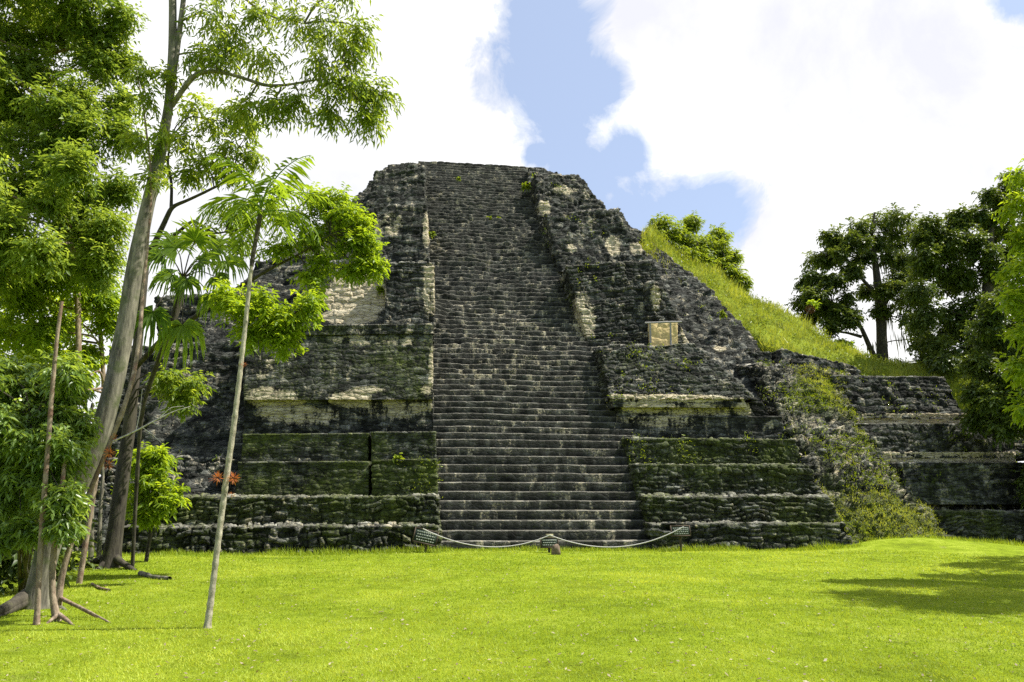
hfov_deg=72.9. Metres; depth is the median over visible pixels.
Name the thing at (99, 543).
sapling stem
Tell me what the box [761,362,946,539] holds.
grass
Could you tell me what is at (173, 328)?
fan palm
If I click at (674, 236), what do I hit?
feathery bush
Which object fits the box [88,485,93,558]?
sapling stem
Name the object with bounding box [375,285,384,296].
weed tuft
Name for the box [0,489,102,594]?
understory bush
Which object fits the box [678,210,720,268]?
feathery bush
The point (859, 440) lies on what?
weeds
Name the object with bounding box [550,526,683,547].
rope
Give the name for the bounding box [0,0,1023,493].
sky
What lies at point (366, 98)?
leaning tree
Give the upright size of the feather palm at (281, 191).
6.988 m
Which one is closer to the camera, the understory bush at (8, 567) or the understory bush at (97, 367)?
the understory bush at (8, 567)
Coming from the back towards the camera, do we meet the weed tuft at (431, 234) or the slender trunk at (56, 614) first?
the weed tuft at (431, 234)
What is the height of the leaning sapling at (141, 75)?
10.126 m
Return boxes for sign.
[412,527,438,551]
[540,534,558,552]
[670,525,690,550]
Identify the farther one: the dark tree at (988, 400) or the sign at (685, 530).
the dark tree at (988, 400)
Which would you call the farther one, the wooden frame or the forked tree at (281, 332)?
the wooden frame
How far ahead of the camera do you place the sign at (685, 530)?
25.82 m
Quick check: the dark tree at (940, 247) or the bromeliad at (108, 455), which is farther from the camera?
the dark tree at (940, 247)
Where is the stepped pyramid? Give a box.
[72,161,1023,554]
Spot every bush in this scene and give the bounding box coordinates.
[0,281,110,378]
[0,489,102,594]
[64,365,100,555]
[110,441,191,561]
[643,212,704,262]
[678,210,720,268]
[707,222,753,292]
[835,338,857,350]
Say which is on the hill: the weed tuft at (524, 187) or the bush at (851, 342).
the bush at (851, 342)
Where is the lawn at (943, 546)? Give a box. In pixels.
[0,510,1023,681]
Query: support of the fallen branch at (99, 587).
on the lawn at (943, 546)
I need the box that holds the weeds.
[111,172,1023,543]
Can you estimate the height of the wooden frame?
1.559 m
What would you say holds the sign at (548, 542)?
on the lawn at (943, 546)
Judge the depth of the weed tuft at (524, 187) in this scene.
49.95 m
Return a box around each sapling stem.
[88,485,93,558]
[96,464,104,555]
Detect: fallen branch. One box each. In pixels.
[90,582,109,590]
[138,571,171,579]
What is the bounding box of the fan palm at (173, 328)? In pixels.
[130,216,248,566]
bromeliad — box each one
[101,460,112,469]
[103,446,116,457]
[211,472,223,484]
[229,472,238,485]
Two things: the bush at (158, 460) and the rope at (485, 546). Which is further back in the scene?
the rope at (485, 546)
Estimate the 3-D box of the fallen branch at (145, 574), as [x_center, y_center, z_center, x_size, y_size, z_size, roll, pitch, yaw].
[-8.643,5.655,16.664,0.192,0.157,2.355,12,-18,-41]
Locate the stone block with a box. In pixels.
[551,544,560,554]
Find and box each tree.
[0,0,151,365]
[0,0,405,615]
[0,175,122,583]
[77,83,390,569]
[783,202,948,360]
[898,167,1023,379]
[953,280,1023,509]
[990,158,1023,427]
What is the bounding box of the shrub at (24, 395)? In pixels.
[0,349,103,592]
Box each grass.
[72,533,1023,556]
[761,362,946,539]
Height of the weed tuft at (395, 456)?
0.811 m
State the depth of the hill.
43.63 m
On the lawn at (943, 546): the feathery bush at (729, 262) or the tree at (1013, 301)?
the tree at (1013, 301)
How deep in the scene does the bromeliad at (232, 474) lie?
9.84 m
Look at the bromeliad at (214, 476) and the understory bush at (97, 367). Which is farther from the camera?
the understory bush at (97, 367)
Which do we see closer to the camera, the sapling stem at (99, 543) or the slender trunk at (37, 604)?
the slender trunk at (37, 604)
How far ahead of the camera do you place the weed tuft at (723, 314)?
40.34 m
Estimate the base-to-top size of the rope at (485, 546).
0.677 m
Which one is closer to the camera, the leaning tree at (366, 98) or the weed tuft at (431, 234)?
the leaning tree at (366, 98)
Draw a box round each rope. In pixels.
[423,528,549,547]
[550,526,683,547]
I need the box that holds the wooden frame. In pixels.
[645,321,681,345]
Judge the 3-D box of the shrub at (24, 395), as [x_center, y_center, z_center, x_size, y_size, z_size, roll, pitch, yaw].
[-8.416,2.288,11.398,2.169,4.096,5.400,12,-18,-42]
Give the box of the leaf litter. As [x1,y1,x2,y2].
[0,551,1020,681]
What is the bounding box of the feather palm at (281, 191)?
[194,153,334,628]
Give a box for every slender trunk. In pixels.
[33,301,63,624]
[46,460,72,624]
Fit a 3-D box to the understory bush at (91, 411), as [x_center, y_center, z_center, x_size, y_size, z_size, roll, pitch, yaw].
[-16.265,3.651,22.377,7.126,6.680,3.841,-8,-16,31]
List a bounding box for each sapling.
[56,53,189,621]
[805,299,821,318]
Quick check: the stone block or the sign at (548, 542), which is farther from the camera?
the sign at (548, 542)
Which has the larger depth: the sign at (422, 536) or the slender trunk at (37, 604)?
the sign at (422, 536)
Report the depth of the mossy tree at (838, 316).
52.08 m
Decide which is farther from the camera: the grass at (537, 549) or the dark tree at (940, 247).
the dark tree at (940, 247)
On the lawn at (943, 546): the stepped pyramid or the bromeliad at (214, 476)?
the stepped pyramid
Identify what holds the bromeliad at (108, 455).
attached to the leaning sapling at (141, 75)
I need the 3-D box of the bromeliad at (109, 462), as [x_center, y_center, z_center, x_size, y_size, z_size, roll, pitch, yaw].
[-6.320,1.941,10.842,0.208,0.225,0.236,2,-13,-6]
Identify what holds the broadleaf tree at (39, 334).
on the lawn at (943, 546)
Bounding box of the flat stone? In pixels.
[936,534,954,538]
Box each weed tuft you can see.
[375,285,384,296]
[392,452,404,465]
[428,231,436,238]
[520,181,531,191]
[717,310,726,318]
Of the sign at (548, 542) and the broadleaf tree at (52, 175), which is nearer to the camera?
the broadleaf tree at (52, 175)
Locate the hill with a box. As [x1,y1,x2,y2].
[643,227,998,423]

